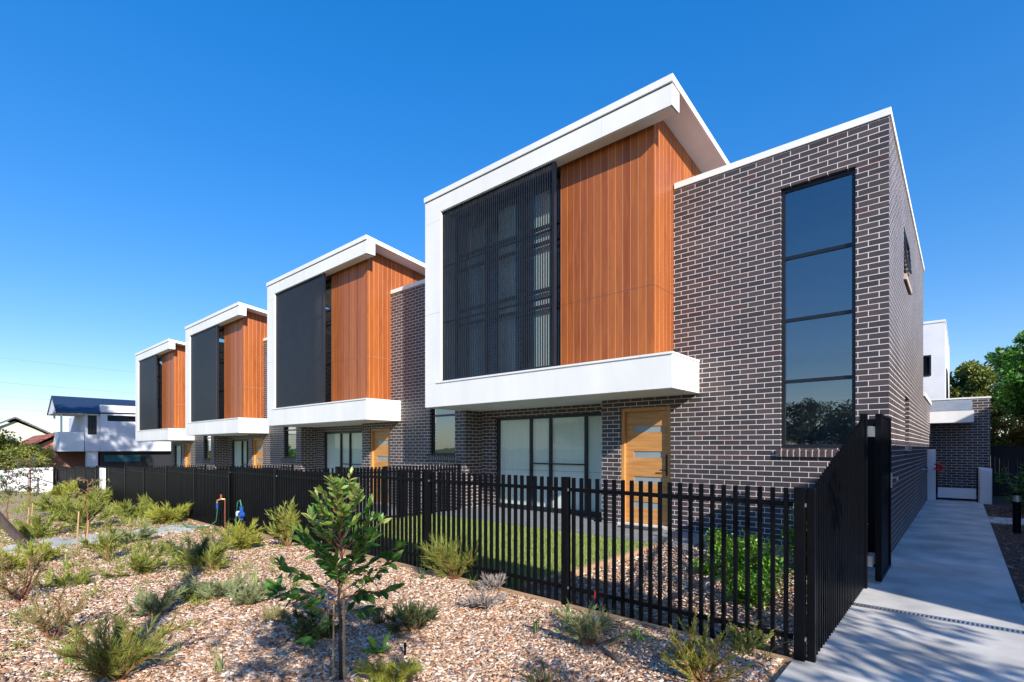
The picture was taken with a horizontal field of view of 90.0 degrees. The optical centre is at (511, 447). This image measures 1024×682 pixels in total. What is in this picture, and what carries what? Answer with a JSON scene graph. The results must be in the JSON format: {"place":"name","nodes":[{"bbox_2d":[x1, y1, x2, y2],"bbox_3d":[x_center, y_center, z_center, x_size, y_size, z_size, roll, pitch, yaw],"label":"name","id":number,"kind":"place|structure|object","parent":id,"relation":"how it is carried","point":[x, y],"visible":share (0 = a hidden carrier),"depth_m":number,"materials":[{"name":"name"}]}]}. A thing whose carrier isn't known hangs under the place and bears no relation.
{"place":"outdoors","nodes":[
{"label":"outdoors","id":0,"kind":"place"},
{"bbox_2d":[3,524,197,553],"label":"stone path","id":1,"kind":"structure","parent":0,"point":[57,542],"depth_m":9.19,"materials":[{"name":"gravel"}]},
{"bbox_2d":[235,500,244,524],"bbox_3d":[-5.132,1.314,9.612,0.407,0.693,0.095,0,0,41],"label":"tap timer","id":2,"kind":"object","parent":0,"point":[240,513],"visible":0.91,"depth_m":9.53,"materials":[{"name":"blue plastic"}]},
{"bbox_2d":[0,484,788,681],"bbox_3d":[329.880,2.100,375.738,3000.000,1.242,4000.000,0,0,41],"label":"ground","id":3,"kind":"structure","parent":0,"point":[777,673],"depth_m":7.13,"materials":[{"name":"wood"}]},
{"bbox_2d":[0,463,24,519],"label":"staked sapling","id":4,"kind":"object","parent":3,"relation":"on","point":[2,480],"visible":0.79,"depth_m":11.93,"materials":[{"name":"green plant"}]},
{"bbox_2d":[0,512,28,545],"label":"leaning timber","id":5,"kind":"object","parent":3,"relation":"on","point":[10,529],"visible":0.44,"depth_m":8.43,"materials":[{"name":"wood"}]},
{"bbox_2d":[0,429,29,469],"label":"hedge bush","id":6,"kind":"object","parent":3,"relation":"on","point":[5,451],"visible":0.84,"depth_m":28.39,"materials":[{"name":"green plant"}]},
{"bbox_2d":[0,548,39,570],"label":"native shrub","id":7,"kind":"object","parent":3,"relation":"on","point":[21,562],"visible":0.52,"depth_m":6.66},
{"bbox_2d":[0,417,51,441],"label":"grey roofed house","id":8,"kind":"structure","parent":3,"relation":"on","point":[24,430],"depth_m":45.38,"materials":[{"name":"paint"}]},
{"bbox_2d":[0,539,53,601],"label":"native shrub","id":9,"kind":"object","parent":3,"relation":"on","point":[26,587],"visible":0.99,"depth_m":5.12,"materials":[{"name":"plant"}]},
{"bbox_2d":[0,438,55,469],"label":"loose bush","id":10,"kind":"object","parent":3,"relation":"on","point":[32,449],"visible":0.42,"depth_m":30.07,"materials":[{"name":"green plant"}]},
{"bbox_2d":[1,451,55,525],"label":"staked sapling","id":11,"kind":"object","parent":3,"relation":"on","point":[22,462],"visible":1,"depth_m":11.27,"materials":[{"name":"green plant"}]},
{"bbox_2d":[12,467,52,493],"bbox_3d":[-22.960,1.675,24.549,0.300,1.450,1.400,0,0,41],"label":"white panel","id":12,"kind":"object","parent":3,"relation":"on","point":[48,476],"visible":0.43,"depth_m":24.64,"materials":[{"name":"paint"}]},
{"bbox_2d":[10,538,61,561],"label":"native shrub","id":13,"kind":"object","parent":3,"relation":"on","point":[47,552],"visible":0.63,"depth_m":7.22,"materials":[{"name":"plant"}]},
{"bbox_2d":[0,510,72,537],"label":"native shrub","id":14,"kind":"object","parent":3,"relation":"on","point":[38,528],"visible":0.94,"depth_m":9.74,"materials":[{"name":"green plant"}]},
{"bbox_2d":[16,433,84,483],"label":"brick cottage","id":15,"kind":"structure","parent":3,"relation":"on","point":[67,458],"depth_m":35.37,"materials":[{"name":"red tile"}]},
{"bbox_2d":[26,491,82,512],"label":"native shrub","id":16,"kind":"object","parent":3,"relation":"on","point":[45,501],"visible":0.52,"depth_m":13.67,"materials":[{"name":"green plant"}]},
{"bbox_2d":[14,583,95,643],"bbox_3d":[-3.633,1.309,4.074,0.504,0.496,0.484,0,0,41],"label":"native shrub","id":17,"kind":"object","parent":3,"relation":"on","point":[41,624],"visible":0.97,"depth_m":4.05,"materials":[{"name":"plant"}]},
{"bbox_2d":[45,480,80,496],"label":"native shrub","id":18,"kind":"object","parent":3,"relation":"on","point":[71,486],"visible":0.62,"depth_m":20.43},
{"bbox_2d":[32,565,99,588],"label":"native shrub","id":19,"kind":"object","parent":3,"relation":"on","point":[81,577],"visible":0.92,"depth_m":5.83,"materials":[{"name":"green plant"}]},
{"bbox_2d":[40,487,114,530],"bbox_3d":[-8.946,1.254,10.603,1.066,0.933,1.248,0,0,24],"label":"native shrub","id":20,"kind":"object","parent":3,"relation":"on","point":[97,502],"visible":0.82,"depth_m":10.64,"materials":[{"name":"green plant"}]},
{"bbox_2d":[62,477,109,537],"bbox_3d":[-7.064,1.060,8.435,0.422,1.182,0.712,0,0,4],"label":"staked sapling","id":21,"kind":"object","parent":3,"relation":"on","point":[92,488],"visible":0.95,"depth_m":8.43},
{"bbox_2d":[80,485,112,503],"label":"native shrub","id":22,"kind":"object","parent":3,"relation":"on","point":[89,495],"visible":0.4,"depth_m":16.57,"materials":[{"name":"green plant"}]},
{"bbox_2d":[76,521,124,560],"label":"native shrub","id":23,"kind":"object","parent":3,"relation":"on","point":[106,544],"visible":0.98,"depth_m":7.28,"materials":[{"name":"green plant"}]},
{"bbox_2d":[99,468,105,489],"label":"letterbox pillar","id":24,"kind":"structure","parent":3,"relation":"on","point":[102,473],"depth_m":17.32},
{"bbox_2d":[45,604,195,681],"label":"native shrub","id":25,"kind":"object","parent":3,"relation":"on","point":[97,661],"visible":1,"depth_m":3.24,"materials":[{"name":"green plant"}]},
{"bbox_2d":[47,396,210,468],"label":"modern house","id":26,"kind":"structure","parent":3,"relation":"on","point":[101,432],"depth_m":35.16,"materials":[{"name":"paint"}]},
{"bbox_2d":[88,415,96,433],"bbox_3d":[-28.242,-1.550,34.470,0.050,1.260,0.460,0,0,41],"label":"slat window","id":27,"kind":"structure","parent":26,"relation":"in","point":[92,420],"depth_m":34.48,"materials":[{"name":"black glass"}]},
{"bbox_2d":[107,415,134,421],"bbox_3d":[-26.792,-2.040,35.924,0.070,0.420,2.560,0,0,41],"label":"strip window","id":28,"kind":"structure","parent":26,"relation":"in","point":[109,417],"depth_m":35.56,"materials":[{"name":"black glass"}]},
{"bbox_2d":[102,496,157,518],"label":"native shrub","id":29,"kind":"object","parent":3,"relation":"on","point":[127,507],"visible":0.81,"depth_m":12.53,"materials":[{"name":"green plant"}]},
{"bbox_2d":[105,522,157,545],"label":"native shrub","id":30,"kind":"object","parent":3,"relation":"on","point":[145,532],"visible":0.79,"depth_m":8.83,"materials":[{"name":"plant"}]},
{"bbox_2d":[95,538,186,579],"bbox_3d":[-4.566,1.334,6.337,0.754,0.501,1.038,0,0,41],"label":"native shrub","id":31,"kind":"object","parent":3,"relation":"on","point":[137,559],"visible":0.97,"depth_m":6.30,"materials":[{"name":"green plant"}]},
{"bbox_2d":[122,582,188,615],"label":"native shrub","id":32,"kind":"object","parent":3,"relation":"on","point":[147,602],"visible":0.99,"depth_m":4.64,"materials":[{"name":"plant"}]},
{"bbox_2d":[142,500,194,523],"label":"native shrub","id":33,"kind":"object","parent":3,"relation":"on","point":[166,514],"visible":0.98,"depth_m":11.41,"materials":[{"name":"plant"}]},
{"bbox_2d":[0,487,375,680],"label":"ground cover","id":34,"kind":"object","parent":3,"relation":"on","point":[129,519],"visible":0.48,"depth_m":7.72,"materials":[{"name":"green plant"}]},
{"bbox_2d":[172,580,215,600],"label":"native shrub","id":35,"kind":"object","parent":3,"relation":"on","point":[191,590],"visible":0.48,"depth_m":5.17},
{"bbox_2d":[156,534,233,564],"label":"native shrub","id":36,"kind":"object","parent":3,"relation":"on","point":[194,549],"visible":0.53,"depth_m":6.76,"materials":[{"name":"plant"}]},
{"bbox_2d":[170,536,236,570],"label":"native shrub","id":37,"kind":"object","parent":3,"relation":"on","point":[218,552],"visible":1,"depth_m":6.47,"materials":[{"name":"green plant"}]},
{"bbox_2d":[135,339,295,470],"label":"townhouse","id":38,"kind":"structure","parent":3,"relation":"on","point":[159,402],"depth_m":25.70,"materials":[{"name":"brick"}]},
{"bbox_2d":[157,357,161,428],"bbox_3d":[-18.998,-2.848,27.359,3.058,3.790,0.070,0,0,41],"label":"window","id":39,"kind":"structure","parent":38,"relation":"in","point":[159,358],"depth_m":26.99,"materials":[{"name":"black glass"}]},
{"bbox_2d":[187,445,190,466],"bbox_3d":[-16.345,0.906,26.030,0.854,2.072,0.040,0,0,41],"label":"front door","id":40,"kind":"structure","parent":38,"relation":"in","point":[188,446],"depth_m":26.14,"materials":[{"name":"orange wood"}]},
{"bbox_2d":[198,641,235,672],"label":"grass tuft","id":41,"kind":"object","parent":3,"relation":"on","point":[219,665],"visible":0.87,"depth_m":3.36,"materials":[{"name":"green plant"}]},
{"bbox_2d":[189,571,250,599],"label":"native shrub","id":42,"kind":"object","parent":3,"relation":"on","point":[219,589],"visible":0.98,"depth_m":5.18,"materials":[{"name":"plant"}]},
{"bbox_2d":[217,494,225,529],"bbox_3d":[-5.756,1.303,10.133,0.162,0.770,0.038,0,0,-23],"label":"garden tap","id":43,"kind":"object","parent":3,"relation":"on","point":[221,498],"visible":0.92,"depth_m":10.15,"materials":[{"name":"gold metal"}]},
{"bbox_2d":[212,517,266,550],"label":"native shrub","id":44,"kind":"object","parent":3,"relation":"on","point":[250,538],"visible":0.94,"depth_m":7.76,"materials":[{"name":"plant"}]},
{"bbox_2d":[223,574,286,604],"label":"native shrub","id":45,"kind":"object","parent":3,"relation":"on","point":[247,597],"visible":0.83,"depth_m":4.90,"materials":[{"name":"plant"}]},
{"bbox_2d":[257,497,300,546],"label":"native shrub","id":46,"kind":"object","parent":3,"relation":"on","point":[285,521],"visible":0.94,"depth_m":8.09,"materials":[{"name":"green plant"}]},
{"bbox_2d":[261,603,296,623],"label":"native shrub","id":47,"kind":"object","parent":3,"relation":"on","point":[278,612],"visible":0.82,"depth_m":4.44,"materials":[{"name":"plant"}]},
{"bbox_2d":[185,302,437,471],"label":"townhouse","id":48,"kind":"structure","parent":3,"relation":"on","point":[240,330],"depth_m":20.04,"materials":[{"name":"brick"}]},
{"bbox_2d":[232,440,247,467],"bbox_3d":[-11.740,0.728,22.663,3.196,2.203,0.110,0,0,41],"label":"sliding door","id":49,"kind":"structure","parent":48,"relation":"in","point":[242,464],"depth_m":23.00,"materials":[{"name":"grey glass"}]},
{"bbox_2d":[256,440,262,467],"bbox_3d":[-10.061,0.724,20.513,0.854,2.072,0.040,0,0,41],"label":"front door","id":50,"kind":"structure","parent":48,"relation":"in","point":[259,443],"depth_m":20.54,"materials":[{"name":"orange wood"}]},
{"bbox_2d":[285,427,295,457],"bbox_3d":[-8.007,-1.631,18.676,0.966,3.983,0.070,0,0,41],"label":"stair window","id":51,"kind":"structure","parent":48,"relation":"in","point":[286,428],"depth_m":18.95,"materials":[{"name":"black glass"}]},
{"bbox_2d":[281,605,347,643],"bbox_3d":[-1.528,1.362,3.927,0.466,0.284,0.425,0,0,24],"label":"native shrub","id":52,"kind":"object","parent":3,"relation":"on","point":[302,627],"visible":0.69,"depth_m":3.93,"materials":[{"name":"plant"}]},
{"bbox_2d":[332,604,334,674],"bbox_3d":[-1.148,1.275,3.295,0.019,0.550,0.012,0,0,41],"label":"garden stake","id":53,"kind":"object","parent":3,"relation":"on","point":[333,640],"visible":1,"depth_m":3.29,"materials":[{"name":"brown wood"}]},
{"bbox_2d":[263,467,406,679],"bbox_3d":[-1.108,0.809,3.266,0.810,1.384,0.716,0,0,41],"label":"broadleaf sapling","id":54,"kind":"object","parent":3,"relation":"on","point":[328,562],"visible":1,"depth_m":3.25,"materials":[{"name":"green plant"}]},
{"bbox_2d":[342,567,345,680],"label":"garden stake","id":55,"kind":"object","parent":3,"relation":"on","point":[344,650],"visible":0.77,"depth_m":3.26,"materials":[{"name":"brown wood"}]},
{"bbox_2d":[362,631,392,658],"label":"broadleaf seedling","id":56,"kind":"object","parent":3,"relation":"on","point":[372,643],"visible":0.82,"depth_m":3.65,"materials":[{"name":"green plant"}]},
{"bbox_2d":[368,601,387,623],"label":"native shrub","id":57,"kind":"object","parent":3,"relation":"on","point":[377,620],"visible":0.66,"depth_m":4.30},
{"bbox_2d":[352,655,424,681],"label":"native shrub","id":58,"kind":"object","parent":3,"relation":"on","point":[386,674],"visible":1,"depth_m":3.17,"materials":[{"name":"plant"}]},
{"bbox_2d":[266,235,525,516],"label":"townhouse","id":59,"kind":"structure","parent":3,"relation":"on","point":[368,291],"depth_m":14.52,"materials":[{"name":"brick"}]},
{"bbox_2d":[324,431,361,471],"bbox_3d":[-5.456,0.546,17.146,3.196,2.203,0.110,0,0,41],"label":"sliding door","id":60,"kind":"structure","parent":59,"relation":"in","point":[350,464],"depth_m":17.48,"materials":[{"name":"black glass"}]},
{"bbox_2d":[374,431,388,501],"bbox_3d":[-3.795,0.542,14.975,0.854,2.072,0.095,0,0,41],"label":"front door","id":61,"kind":"structure","parent":59,"relation":"in","point":[381,438],"depth_m":15.04,"materials":[{"name":"orange wood"}]},
{"bbox_2d":[432,409,454,454],"bbox_3d":[-1.723,-1.814,13.159,0.966,3.983,0.070,0,0,41],"label":"stair window","id":62,"kind":"structure","parent":59,"relation":"in","point":[433,410],"depth_m":13.43,"materials":[{"name":"black glass"}]},
{"bbox_2d":[382,598,441,632],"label":"native shrub","id":63,"kind":"object","parent":3,"relation":"on","point":[411,617],"visible":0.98,"depth_m":4.11,"materials":[{"name":"plant"}]},
{"bbox_2d":[57,466,806,661],"bbox_3d":[-9.561,1.248,13.717,30.856,1.949,0.066,0,0,41],"label":"front fence","id":64,"kind":"object","parent":3,"relation":"on","point":[257,492],"visible":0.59,"depth_m":5.22,"materials":[{"name":"metal"}]},
{"bbox_2d":[75,495,792,663],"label":"timber plinth","id":65,"kind":"structure","parent":3,"relation":"on","point":[787,660],"depth_m":5.09,"materials":[{"name":"brown wood"}]},
{"bbox_2d":[417,532,483,579],"bbox_3d":[-0.672,1.209,5.712,0.842,0.607,0.724,0,0,-15],"label":"native shrub","id":66,"kind":"object","parent":3,"relation":"on","point":[446,559],"visible":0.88,"depth_m":5.71,"materials":[{"name":"green plant"}]},
{"bbox_2d":[457,585,509,609],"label":"native shrub","id":67,"kind":"object","parent":3,"relation":"on","point":[479,601],"visible":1,"depth_m":4.78,"materials":[{"name":"plant"}]},
{"bbox_2d":[476,573,506,591],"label":"native shrub","id":68,"kind":"object","parent":3,"relation":"on","point":[490,581],"visible":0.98,"depth_m":5.28,"materials":[{"name":"plant"}]},
{"bbox_2d":[520,657,565,681],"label":"native shrub","id":69,"kind":"object","parent":3,"relation":"on","point":[543,677],"visible":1,"depth_m":3.19,"materials":[{"name":"plant"}]},
{"bbox_2d":[551,600,631,645],"bbox_3d":[0.608,1.333,3.889,0.570,0.346,0.508,0,0,23],"label":"native shrub","id":70,"kind":"object","parent":3,"relation":"on","point":[575,625],"visible":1,"depth_m":3.86,"materials":[{"name":"plant"}]},
{"bbox_2d":[523,538,676,592],"bbox_3d":[1.363,1.565,6.755,0.065,0.270,3.750,0,0,41],"label":"garden edging","id":71,"kind":"object","parent":3,"relation":"on","point":[636,551],"visible":0.14,"depth_m":6.45,"materials":[{"name":"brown wood"}]},
{"bbox_2d":[602,649,623,665],"bbox_3d":[0.714,1.468,3.606,0.032,0.034,0.252,0,0,-20],"label":"bark piece","id":72,"kind":"object","parent":3,"relation":"on","point":[615,658],"visible":1,"depth_m":3.58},
{"bbox_2d":[525,540,793,658],"bbox_3d":[2.589,1.600,6.177,2.460,0.200,4.580,0,0,41],"label":"garden bed","id":73,"kind":"object","parent":3,"relation":"on","point":[674,627],"visible":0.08,"depth_m":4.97,"materials":[{"name":"wood"}]},
{"bbox_2d":[693,558,727,575],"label":"garden shrub","id":74,"kind":"object","parent":73,"relation":"on","point":[706,569],"visible":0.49,"depth_m":5.96,"materials":[{"name":"green plant"}]},
{"bbox_2d":[704,526,769,559],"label":"garden shrub","id":75,"kind":"object","parent":73,"relation":"on","point":[729,544],"visible":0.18,"depth_m":6.59,"materials":[{"name":"green plant"}]},
{"bbox_2d":[705,529,793,589],"bbox_3d":[2.655,1.241,5.711,0.752,0.674,1.104,0,0,-19],"label":"garden shrub","id":76,"kind":"object","parent":73,"relation":"on","point":[753,557],"visible":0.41,"depth_m":5.61,"materials":[{"name":"green plant"}]},
{"bbox_2d":[715,554,793,609],"bbox_3d":[2.310,1.291,4.891,0.690,0.504,0.768,0,0,18],"label":"garden shrub","id":77,"kind":"object","parent":73,"relation":"on","point":[753,591],"visible":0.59,"depth_m":4.86,"materials":[{"name":"green plant"}]},
{"bbox_2d":[775,507,793,565],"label":"garden shrub","id":78,"kind":"object","parent":73,"relation":"on","point":[791,536],"visible":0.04,"depth_m":6.23,"materials":[{"name":"green plant"}]},
{"bbox_2d":[424,73,931,552],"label":"townhouse","id":79,"kind":"structure","parent":3,"relation":"on","point":[700,309],"depth_m":8.88,"materials":[{"name":"brick"}]},
{"bbox_2d":[459,172,560,372],"bbox_3d":[-0.147,-3.395,10.808,3.058,3.790,0.070,0,0,41],"label":"window","id":80,"kind":"structure","parent":79,"relation":"in","point":[558,174],"depth_m":10.76,"materials":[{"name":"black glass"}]},
{"bbox_2d":[497,413,601,517],"bbox_3d":[0.828,0.364,11.629,3.196,2.203,0.110,0,0,41],"label":"sliding door","id":81,"kind":"structure","parent":79,"relation":"in","point":[585,415],"depth_m":11.60,"materials":[{"name":"grey glass"}]},
{"bbox_2d":[626,410,667,525],"bbox_3d":[2.489,0.359,9.458,0.854,2.072,0.095,0,0,41],"label":"front door","id":82,"kind":"structure","parent":79,"relation":"in","point":[646,431],"depth_m":9.47,"materials":[{"name":"orange wood"}]},
{"bbox_2d":[782,168,855,447],"bbox_3d":[4.561,-1.997,7.642,0.966,3.983,0.070,0,0,41],"label":"stair window","id":83,"kind":"structure","parent":79,"relation":"in","point":[852,172],"depth_m":7.61,"materials":[{"name":"glass"}]},
{"bbox_2d":[657,611,753,681],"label":"native shrub","id":84,"kind":"object","parent":3,"relation":"on","point":[695,663],"visible":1,"depth_m":3.19,"materials":[{"name":"plant"}]},
{"bbox_2d":[725,621,773,655],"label":"native shrub","id":85,"kind":"object","parent":3,"relation":"on","point":[751,640],"visible":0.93,"depth_m":3.63,"materials":[{"name":"green plant"}]},
{"bbox_2d":[807,414,867,662],"bbox_3d":[2.888,0.595,4.468,0.065,1.910,2.525,0,0,41],"label":"side fence","id":86,"kind":"object","parent":3,"relation":"on","point":[837,538],"visible":0.89,"depth_m":4.19,"materials":[{"name":"metal"}]},
{"bbox_2d":[868,419,874,566],"bbox_3d":[4.482,0.595,6.378,0.180,1.910,0.060,0,0,41],"label":"gate post","id":87,"kind":"object","parent":3,"relation":"on","point":[871,492],"visible":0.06,"depth_m":6.36,"materials":[{"name":"metal"}]},
{"bbox_2d":[868,414,898,581],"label":"path gate","id":88,"kind":"structure","parent":87,"relation":"attached to","point":[880,557],"depth_m":5.70,"materials":[{"name":"metal"}]},
{"bbox_2d":[923,319,990,495],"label":"house","id":89,"kind":"structure","parent":3,"relation":"on","point":[960,435],"depth_m":16.24,"materials":[{"name":"brick"}]},
{"bbox_2d":[923,355,930,375],"bbox_3d":[14.054,-2.800,17.448,0.340,0.700,0.028,0,0,41],"label":"window","id":90,"kind":"structure","parent":89,"relation":"in","point":[926,358],"depth_m":17.40,"materials":[{"name":"black glass"}]},
{"bbox_2d":[949,359,1010,422],"bbox_3d":[24.842,-1.524,27.666,5.558,6.259,4.914,0,0,41],"label":"olive green tree","id":91,"kind":"object","parent":3,"relation":"on","point":[973,376],"visible":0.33,"depth_m":26.46,"materials":[{"name":"green plant"}]},
{"bbox_2d":[983,496,1023,602],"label":"mulch bed","id":92,"kind":"object","parent":3,"relation":"on","point":[997,501],"depth_m":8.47,"materials":[{"name":"wood"}]},
{"bbox_2d":[978,467,991,503],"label":"white block wall","id":93,"kind":"structure","parent":92,"relation":"on","point":[984,485],"depth_m":13.68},
{"bbox_2d":[936,465,977,501],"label":"gate","id":94,"kind":"structure","parent":93,"relation":"attached to","point":[957,493],"depth_m":14.22,"materials":[{"name":"metal"}]},
{"bbox_2d":[991,446,1023,496],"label":"paling fence","id":95,"kind":"object","parent":92,"relation":"on","point":[1010,458],"visible":0.65,"depth_m":15.87,"materials":[{"name":"wood"}]},
{"bbox_2d":[991,415,1023,445],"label":"autumn bush","id":96,"kind":"object","parent":92,"relation":"on","point":[1005,427],"visible":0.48,"depth_m":16.87,"materials":[{"name":"green plant"}]},
{"bbox_2d":[995,462,1023,512],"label":"shade shrub","id":97,"kind":"object","parent":92,"relation":"on","point":[1018,489],"visible":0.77,"depth_m":11.78,"materials":[{"name":"green plant"}]},
{"bbox_2d":[1012,492,1020,533],"bbox_3d":[8.815,1.135,8.948,0.114,0.730,0.114,0,0,41],"label":"bollard light","id":98,"kind":"object","parent":92,"relation":"on","point":[1016,515],"visible":0.98,"depth_m":8.91,"materials":[{"name":"metal"}]},
{"bbox_2d":[984,330,1023,425],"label":"broad tree","id":99,"kind":"object","parent":3,"relation":"on","point":[1007,364],"visible":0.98,"depth_m":17.53,"materials":[{"name":"green plant"}]},
{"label":"lawn","id":100,"kind":"structure","parent":3,"relation":"on","visible":0},
{"bbox_2d":[154,464,293,470],"bbox_3d":[-8.877,1.210,16.038,0.060,1.306,4.150,0,0,41],"label":"dividing fence","id":101,"kind":"object","parent":100,"relation":"on","point":[281,468],"visible":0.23,"depth_m":16.72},
{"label":"lawn","id":102,"kind":"structure","parent":3,"relation":"on","visible":0},
{"bbox_2d":[90,464,205,468],"bbox_3d":[-15.161,1.392,21.555,0.060,1.306,4.150,0,0,41],"label":"dividing fence","id":103,"kind":"object","parent":102,"relation":"on","point":[168,465],"visible":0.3,"depth_m":22.02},
{"bbox_2d":[291,515,647,591],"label":"lawn","id":104,"kind":"structure","parent":0,"point":[512,587],"depth_m":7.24,"materials":[{"name":"plant"}]},
{"bbox_2d":[285,464,460,520],"bbox_3d":[-2.593,1.027,10.521,0.060,1.306,4.150,0,0,41],"label":"dividing fence","id":105,"kind":"object","parent":104,"relation":"on","point":[458,468],"visible":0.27,"depth_m":11.36,"materials":[{"name":"metal"}]},
{"bbox_2d":[0,0,1023,436],"label":"sky","id":106,"kind":"structure","parent":0,"point":[163,163],"materials":[{"name":"blue"}]},
{"bbox_2d":[436,505,709,547],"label":"patio","id":107,"kind":"structure","parent":0,"point":[665,537],"depth_m":9.31,"materials":[{"name":"concrete"}]},
{"bbox_2d":[775,494,1023,681],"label":"path","id":108,"kind":"structure","parent":0,"point":[947,560],"depth_m":4.47,"materials":[{"name":"concrete"}]},
{"bbox_2d":[927,449,935,499],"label":"white pillar","id":109,"kind":"structure","parent":108,"relation":"on","point":[931,476],"depth_m":14.48,"materials":[{"name":"paint"}]},
{"bbox_2d":[853,602,1023,634],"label":"drain grate","id":110,"kind":"object","parent":108,"relation":"on","point":[1005,629],"visible":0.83,"depth_m":4.42,"materials":[{"name":"metal"}]},
{"bbox_2d":[988,517,1023,525],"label":"side path","id":111,"kind":"structure","parent":0,"point":[1004,521],"depth_m":10.39,"materials":[{"name":"concrete"}]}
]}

